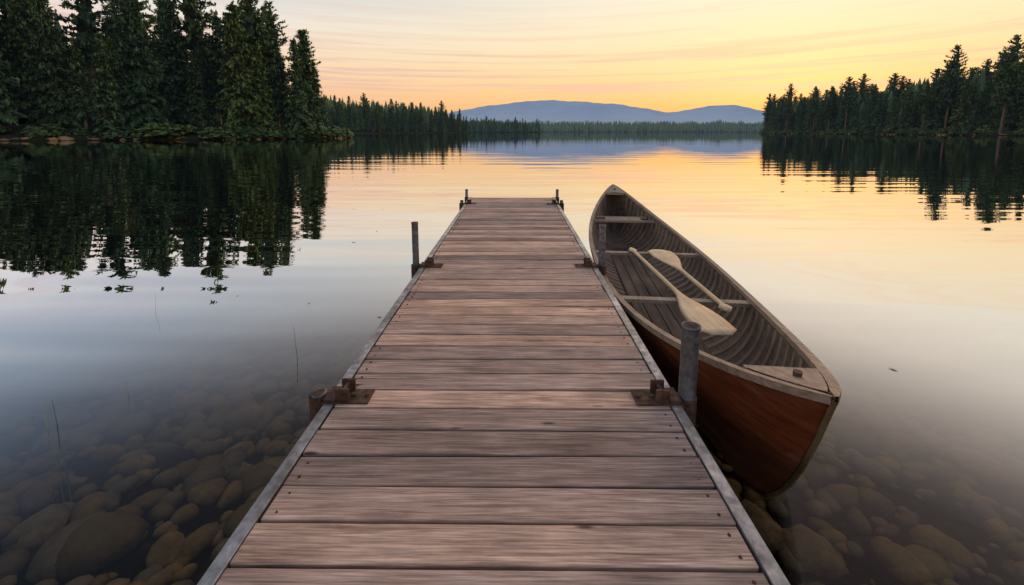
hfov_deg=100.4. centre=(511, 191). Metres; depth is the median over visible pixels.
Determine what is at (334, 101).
tree
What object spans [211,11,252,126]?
tree
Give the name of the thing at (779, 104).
tree
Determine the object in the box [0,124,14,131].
shore bush
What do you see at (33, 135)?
shore bush
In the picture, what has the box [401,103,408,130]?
tree
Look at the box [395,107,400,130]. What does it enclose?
tree
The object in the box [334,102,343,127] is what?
tree
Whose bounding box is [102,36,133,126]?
tree
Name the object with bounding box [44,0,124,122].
tree
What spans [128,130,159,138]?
shore bush
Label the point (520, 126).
trees
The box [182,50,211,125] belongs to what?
tree
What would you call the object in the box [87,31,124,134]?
tree
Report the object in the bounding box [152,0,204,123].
tree
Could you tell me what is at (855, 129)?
shore bush
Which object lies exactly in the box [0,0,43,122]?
tree
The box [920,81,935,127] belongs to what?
tree
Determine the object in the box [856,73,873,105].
tree
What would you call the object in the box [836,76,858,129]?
tree
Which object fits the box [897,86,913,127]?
tree
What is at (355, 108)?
forest
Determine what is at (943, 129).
shore bush
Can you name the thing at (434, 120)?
tree
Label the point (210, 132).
shore bush
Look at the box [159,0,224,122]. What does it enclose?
tree
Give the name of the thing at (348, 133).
shore bush
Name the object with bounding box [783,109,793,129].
tree
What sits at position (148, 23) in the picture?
tree
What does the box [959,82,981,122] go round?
tree
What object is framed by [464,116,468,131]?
tree
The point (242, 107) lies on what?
tree
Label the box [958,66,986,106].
tree
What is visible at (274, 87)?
tree
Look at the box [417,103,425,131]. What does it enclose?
tree
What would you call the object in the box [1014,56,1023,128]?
tree
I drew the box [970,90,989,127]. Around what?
tree
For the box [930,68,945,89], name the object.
tree
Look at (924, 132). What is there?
shore bush
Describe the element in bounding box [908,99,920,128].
tree
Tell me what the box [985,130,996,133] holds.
shore bush
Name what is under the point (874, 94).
tree
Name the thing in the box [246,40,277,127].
tree
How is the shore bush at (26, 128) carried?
on the terrain ground
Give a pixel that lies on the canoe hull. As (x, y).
(768, 392)
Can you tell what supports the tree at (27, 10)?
on the terrain ground
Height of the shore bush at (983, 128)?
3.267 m
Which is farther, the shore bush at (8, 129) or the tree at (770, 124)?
the tree at (770, 124)
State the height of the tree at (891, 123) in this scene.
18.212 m
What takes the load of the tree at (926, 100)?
on the terrain ground
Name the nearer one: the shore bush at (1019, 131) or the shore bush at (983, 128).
the shore bush at (1019, 131)
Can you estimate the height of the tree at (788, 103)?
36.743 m
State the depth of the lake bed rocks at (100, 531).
1.99 m
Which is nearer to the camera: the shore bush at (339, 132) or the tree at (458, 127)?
the shore bush at (339, 132)
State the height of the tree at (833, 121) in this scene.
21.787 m
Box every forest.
[3,20,154,123]
[312,94,449,130]
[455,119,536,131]
[478,119,764,131]
[783,68,1023,129]
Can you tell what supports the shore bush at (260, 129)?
on the terrain ground
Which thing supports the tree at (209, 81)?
on the terrain ground
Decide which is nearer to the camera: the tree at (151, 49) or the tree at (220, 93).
the tree at (220, 93)
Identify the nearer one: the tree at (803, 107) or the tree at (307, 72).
the tree at (307, 72)
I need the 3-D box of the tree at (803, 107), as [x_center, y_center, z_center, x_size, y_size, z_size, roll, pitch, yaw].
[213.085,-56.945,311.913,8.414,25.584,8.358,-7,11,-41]
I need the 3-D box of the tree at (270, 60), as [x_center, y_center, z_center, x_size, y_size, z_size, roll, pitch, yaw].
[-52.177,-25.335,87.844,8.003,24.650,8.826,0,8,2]
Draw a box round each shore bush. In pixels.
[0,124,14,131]
[19,124,45,133]
[25,123,70,135]
[26,133,47,137]
[70,128,92,134]
[86,124,132,138]
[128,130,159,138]
[134,121,186,136]
[178,124,198,132]
[197,126,234,138]
[216,130,239,139]
[233,121,275,135]
[235,125,264,136]
[239,126,262,137]
[253,123,282,137]
[278,129,297,137]
[286,121,327,134]
[305,131,322,136]
[318,127,336,135]
[322,129,347,137]
[333,126,354,137]
[851,128,862,132]
[883,128,897,131]
[895,128,910,133]
[917,127,933,131]
[918,130,929,133]
[934,128,947,132]
[949,128,969,134]
[959,126,977,131]
[961,129,976,133]
[973,124,1004,132]
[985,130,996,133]
[1014,128,1023,133]
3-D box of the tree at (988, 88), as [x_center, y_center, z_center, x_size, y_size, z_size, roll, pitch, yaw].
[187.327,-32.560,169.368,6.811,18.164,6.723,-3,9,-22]
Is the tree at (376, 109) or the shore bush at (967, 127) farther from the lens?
the tree at (376, 109)
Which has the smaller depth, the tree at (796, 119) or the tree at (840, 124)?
the tree at (840, 124)
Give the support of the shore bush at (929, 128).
on the terrain ground
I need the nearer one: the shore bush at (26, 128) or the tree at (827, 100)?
the shore bush at (26, 128)
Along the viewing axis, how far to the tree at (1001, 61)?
178.82 m
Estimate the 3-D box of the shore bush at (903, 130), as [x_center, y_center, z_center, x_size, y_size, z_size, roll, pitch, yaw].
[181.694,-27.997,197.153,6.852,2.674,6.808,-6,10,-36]
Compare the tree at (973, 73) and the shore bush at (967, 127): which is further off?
the tree at (973, 73)
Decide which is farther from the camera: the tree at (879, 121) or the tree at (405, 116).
the tree at (405, 116)
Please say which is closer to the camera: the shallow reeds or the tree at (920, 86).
the shallow reeds
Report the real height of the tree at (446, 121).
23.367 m
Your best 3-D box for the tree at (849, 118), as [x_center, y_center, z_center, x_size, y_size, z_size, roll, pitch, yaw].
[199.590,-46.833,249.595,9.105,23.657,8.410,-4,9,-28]
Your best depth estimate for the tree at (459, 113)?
457.47 m
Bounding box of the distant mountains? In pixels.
[447,100,764,124]
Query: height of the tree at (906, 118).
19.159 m
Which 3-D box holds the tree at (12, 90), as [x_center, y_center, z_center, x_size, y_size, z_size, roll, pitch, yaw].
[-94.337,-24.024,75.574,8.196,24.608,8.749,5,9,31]
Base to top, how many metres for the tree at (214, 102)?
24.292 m
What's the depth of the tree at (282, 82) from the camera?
91.19 m
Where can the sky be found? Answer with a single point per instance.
(658, 55)
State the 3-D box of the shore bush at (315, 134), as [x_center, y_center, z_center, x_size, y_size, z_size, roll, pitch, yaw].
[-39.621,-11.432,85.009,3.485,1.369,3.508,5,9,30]
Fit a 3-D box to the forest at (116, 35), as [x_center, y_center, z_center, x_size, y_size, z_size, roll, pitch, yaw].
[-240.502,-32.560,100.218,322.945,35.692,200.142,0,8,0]
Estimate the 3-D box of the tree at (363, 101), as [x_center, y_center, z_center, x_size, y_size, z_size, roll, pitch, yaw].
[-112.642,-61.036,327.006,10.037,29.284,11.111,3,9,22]
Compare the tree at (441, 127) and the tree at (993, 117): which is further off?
the tree at (441, 127)
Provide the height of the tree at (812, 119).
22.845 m
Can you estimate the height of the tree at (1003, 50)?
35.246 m
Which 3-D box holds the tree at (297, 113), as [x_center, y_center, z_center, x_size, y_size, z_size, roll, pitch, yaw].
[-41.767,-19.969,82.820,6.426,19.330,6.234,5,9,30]
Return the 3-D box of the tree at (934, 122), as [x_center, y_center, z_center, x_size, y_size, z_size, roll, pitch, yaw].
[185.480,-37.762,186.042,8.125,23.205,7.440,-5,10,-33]
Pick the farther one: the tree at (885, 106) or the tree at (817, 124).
the tree at (817, 124)
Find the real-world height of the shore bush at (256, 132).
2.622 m
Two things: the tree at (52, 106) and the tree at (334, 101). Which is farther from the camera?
the tree at (334, 101)
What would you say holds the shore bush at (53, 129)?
on the terrain ground
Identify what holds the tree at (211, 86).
on the terrain ground
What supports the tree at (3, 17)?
on the terrain ground
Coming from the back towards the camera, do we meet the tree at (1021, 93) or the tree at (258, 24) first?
the tree at (1021, 93)
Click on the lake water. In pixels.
(176, 284)
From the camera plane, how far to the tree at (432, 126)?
391.80 m
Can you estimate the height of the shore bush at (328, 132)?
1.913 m
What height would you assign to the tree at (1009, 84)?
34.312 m
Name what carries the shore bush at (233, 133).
on the terrain ground
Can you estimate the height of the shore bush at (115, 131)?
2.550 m
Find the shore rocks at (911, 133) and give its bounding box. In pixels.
[791,133,1007,134]
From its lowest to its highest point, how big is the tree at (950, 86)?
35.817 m
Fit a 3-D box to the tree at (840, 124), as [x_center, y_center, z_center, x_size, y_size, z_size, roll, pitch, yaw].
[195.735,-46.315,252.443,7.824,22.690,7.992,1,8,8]
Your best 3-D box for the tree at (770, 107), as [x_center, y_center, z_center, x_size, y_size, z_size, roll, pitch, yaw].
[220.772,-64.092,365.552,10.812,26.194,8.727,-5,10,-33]
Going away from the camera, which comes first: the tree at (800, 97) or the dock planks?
the dock planks
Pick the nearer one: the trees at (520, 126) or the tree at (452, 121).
the tree at (452, 121)
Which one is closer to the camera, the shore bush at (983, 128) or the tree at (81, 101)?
the tree at (81, 101)
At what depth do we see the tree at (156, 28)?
119.14 m
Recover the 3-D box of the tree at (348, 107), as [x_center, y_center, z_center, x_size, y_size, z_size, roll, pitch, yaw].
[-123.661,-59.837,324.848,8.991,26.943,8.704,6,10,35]
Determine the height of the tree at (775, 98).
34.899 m
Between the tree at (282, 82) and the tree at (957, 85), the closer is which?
the tree at (282, 82)
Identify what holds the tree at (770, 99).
on the terrain ground
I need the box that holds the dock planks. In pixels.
[197,189,789,584]
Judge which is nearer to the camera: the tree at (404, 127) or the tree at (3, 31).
the tree at (3, 31)
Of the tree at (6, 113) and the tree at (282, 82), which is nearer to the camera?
the tree at (6, 113)
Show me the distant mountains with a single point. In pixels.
(557, 111)
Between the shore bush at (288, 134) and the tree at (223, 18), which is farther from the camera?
the tree at (223, 18)
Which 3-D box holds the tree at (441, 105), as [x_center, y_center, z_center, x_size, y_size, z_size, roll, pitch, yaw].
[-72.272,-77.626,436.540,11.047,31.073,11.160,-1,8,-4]
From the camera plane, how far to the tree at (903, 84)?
237.03 m
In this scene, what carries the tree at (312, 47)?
on the terrain ground
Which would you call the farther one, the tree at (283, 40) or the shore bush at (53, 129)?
the tree at (283, 40)
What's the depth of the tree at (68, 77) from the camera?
84.12 m
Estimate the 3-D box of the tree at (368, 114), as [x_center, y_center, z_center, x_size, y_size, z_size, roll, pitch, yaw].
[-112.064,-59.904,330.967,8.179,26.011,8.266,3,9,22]
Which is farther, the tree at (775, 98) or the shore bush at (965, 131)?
the tree at (775, 98)
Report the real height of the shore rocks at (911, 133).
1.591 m
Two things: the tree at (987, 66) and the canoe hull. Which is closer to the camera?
the canoe hull
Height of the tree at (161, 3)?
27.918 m
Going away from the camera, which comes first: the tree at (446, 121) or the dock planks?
the dock planks
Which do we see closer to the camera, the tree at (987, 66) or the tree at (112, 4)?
the tree at (112, 4)
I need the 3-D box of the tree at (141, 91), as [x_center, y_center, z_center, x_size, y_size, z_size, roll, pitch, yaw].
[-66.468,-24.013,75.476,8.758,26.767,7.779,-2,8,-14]
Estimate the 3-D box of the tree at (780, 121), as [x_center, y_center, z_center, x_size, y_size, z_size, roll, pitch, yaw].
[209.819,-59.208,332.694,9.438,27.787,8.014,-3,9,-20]
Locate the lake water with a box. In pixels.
[0,132,1023,502]
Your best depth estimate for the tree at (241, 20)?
91.02 m
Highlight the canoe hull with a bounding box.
[589,184,841,497]
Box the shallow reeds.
[39,297,303,504]
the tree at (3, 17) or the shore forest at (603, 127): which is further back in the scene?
the shore forest at (603, 127)
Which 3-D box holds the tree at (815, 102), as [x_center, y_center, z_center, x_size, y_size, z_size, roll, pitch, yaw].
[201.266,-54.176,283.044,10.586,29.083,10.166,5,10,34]
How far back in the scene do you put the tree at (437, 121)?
407.46 m
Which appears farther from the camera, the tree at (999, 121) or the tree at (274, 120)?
the tree at (999, 121)
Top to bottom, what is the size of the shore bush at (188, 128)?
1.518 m
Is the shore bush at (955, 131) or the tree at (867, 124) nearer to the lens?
the shore bush at (955, 131)
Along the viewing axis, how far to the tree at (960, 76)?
188.28 m
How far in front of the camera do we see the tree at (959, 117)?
167.56 m
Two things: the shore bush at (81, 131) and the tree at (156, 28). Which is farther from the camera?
the tree at (156, 28)
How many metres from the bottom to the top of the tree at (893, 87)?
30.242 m
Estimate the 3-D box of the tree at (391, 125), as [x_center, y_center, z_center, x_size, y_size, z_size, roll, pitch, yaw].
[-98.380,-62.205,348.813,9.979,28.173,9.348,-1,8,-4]
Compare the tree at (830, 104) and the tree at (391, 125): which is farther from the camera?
the tree at (391, 125)
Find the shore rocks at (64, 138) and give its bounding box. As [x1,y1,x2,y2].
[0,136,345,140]
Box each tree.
[0,0,42,122]
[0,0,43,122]
[0,0,67,121]
[0,3,24,123]
[0,35,25,123]
[0,36,27,129]
[23,0,82,127]
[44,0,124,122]
[51,27,89,120]
[67,39,99,128]
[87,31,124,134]
[96,0,149,100]
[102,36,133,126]
[111,0,161,120]
[112,0,161,85]
[113,0,172,127]
[138,26,160,82]
[140,0,189,89]
[151,0,184,121]
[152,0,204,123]
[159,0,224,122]
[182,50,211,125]
[200,33,222,123]
[203,15,228,119]
[204,12,227,82]
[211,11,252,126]
[212,58,221,124]
[216,0,267,128]
[218,8,253,87]
[220,0,279,75]
[223,0,267,95]
[239,7,280,85]
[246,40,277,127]
[262,0,292,61]
[263,15,286,126]
[265,37,289,126]
[276,62,291,127]
[279,37,315,137]
[284,29,320,107]
[291,28,322,121]
[309,62,329,125]
[331,106,335,125]
[333,95,336,110]
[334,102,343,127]
[346,95,354,129]
[358,93,370,130]
[363,99,372,130]
[374,103,380,131]
[386,99,396,131]
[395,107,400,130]
[400,110,407,131]
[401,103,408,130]
[409,103,414,130]
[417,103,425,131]
[429,109,435,132]
[432,111,437,131]
[435,112,439,131]
[437,100,445,120]
[438,109,445,132]
[444,109,448,131]
[451,111,453,131]
[456,114,460,131]
[458,108,462,130]
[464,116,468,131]
[762,93,775,129]
[765,103,774,121]
[766,94,778,106]
[767,102,776,130]
[775,98,784,132]
[777,95,785,115]
[780,83,797,130]
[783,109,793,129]
[793,103,800,128]
[794,100,804,130]
[795,93,802,102]
[796,97,806,130]
[806,99,815,128]
[807,88,823,129]
[813,104,821,132]
[821,86,839,129]
[823,90,839,128]
[825,98,839,128]
[834,95,846,129]
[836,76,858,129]
[843,91,859,128]
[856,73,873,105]
[859,99,873,132]
[863,86,880,122]
[868,92,886,131]
[881,93,888,125]
[882,73,905,104]
[883,96,898,133]
[897,76,910,111]
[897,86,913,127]
[899,91,914,128]
[908,84,922,127]
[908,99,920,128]
[915,81,937,129]
[919,94,932,127]
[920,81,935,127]
[925,78,946,129]
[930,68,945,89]
[934,68,969,99]
[935,44,971,127]
[938,62,968,126]
[946,80,974,133]
[949,94,961,125]
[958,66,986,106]
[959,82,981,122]
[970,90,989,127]
[973,86,992,127]
[977,58,997,99]
[985,72,1003,125]
[988,34,1023,133]
[989,46,1023,86]
[990,49,1006,90]
[994,80,1020,130]
[1000,87,1019,129]
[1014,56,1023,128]
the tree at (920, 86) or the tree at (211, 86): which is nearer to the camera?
the tree at (211, 86)
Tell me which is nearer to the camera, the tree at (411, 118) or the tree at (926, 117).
the tree at (926, 117)
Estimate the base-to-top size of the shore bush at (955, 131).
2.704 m
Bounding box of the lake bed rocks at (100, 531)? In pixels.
[0,384,1023,584]
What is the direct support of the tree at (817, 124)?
on the terrain ground
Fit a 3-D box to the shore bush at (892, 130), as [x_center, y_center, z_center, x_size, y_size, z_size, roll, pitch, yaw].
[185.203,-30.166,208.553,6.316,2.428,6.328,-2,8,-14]
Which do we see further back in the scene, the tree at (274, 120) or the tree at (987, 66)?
the tree at (987, 66)
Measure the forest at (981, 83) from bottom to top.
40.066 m
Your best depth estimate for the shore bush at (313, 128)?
83.28 m
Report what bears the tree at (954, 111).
on the terrain ground
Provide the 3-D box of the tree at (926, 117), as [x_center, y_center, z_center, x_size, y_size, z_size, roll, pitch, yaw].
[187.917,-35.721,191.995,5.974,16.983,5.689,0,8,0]
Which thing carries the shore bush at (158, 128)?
on the terrain ground
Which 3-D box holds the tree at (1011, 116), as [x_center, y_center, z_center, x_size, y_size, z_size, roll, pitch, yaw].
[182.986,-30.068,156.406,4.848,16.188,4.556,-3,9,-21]
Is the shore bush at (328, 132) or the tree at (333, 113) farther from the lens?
the tree at (333, 113)
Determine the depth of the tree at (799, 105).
324.89 m
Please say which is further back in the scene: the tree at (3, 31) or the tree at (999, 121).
the tree at (999, 121)
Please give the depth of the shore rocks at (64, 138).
66.94 m
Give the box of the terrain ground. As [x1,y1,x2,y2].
[0,120,1023,584]
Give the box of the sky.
[0,0,1023,112]
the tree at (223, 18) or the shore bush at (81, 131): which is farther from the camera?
the tree at (223, 18)
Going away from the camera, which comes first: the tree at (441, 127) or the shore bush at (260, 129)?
the shore bush at (260, 129)
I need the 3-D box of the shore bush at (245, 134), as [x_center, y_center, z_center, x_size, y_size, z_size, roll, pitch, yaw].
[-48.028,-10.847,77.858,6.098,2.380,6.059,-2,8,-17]
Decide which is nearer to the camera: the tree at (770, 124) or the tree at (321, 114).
the tree at (321, 114)
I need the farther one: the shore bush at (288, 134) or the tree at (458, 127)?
the tree at (458, 127)
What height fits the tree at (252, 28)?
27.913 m
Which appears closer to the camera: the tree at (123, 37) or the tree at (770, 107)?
the tree at (123, 37)

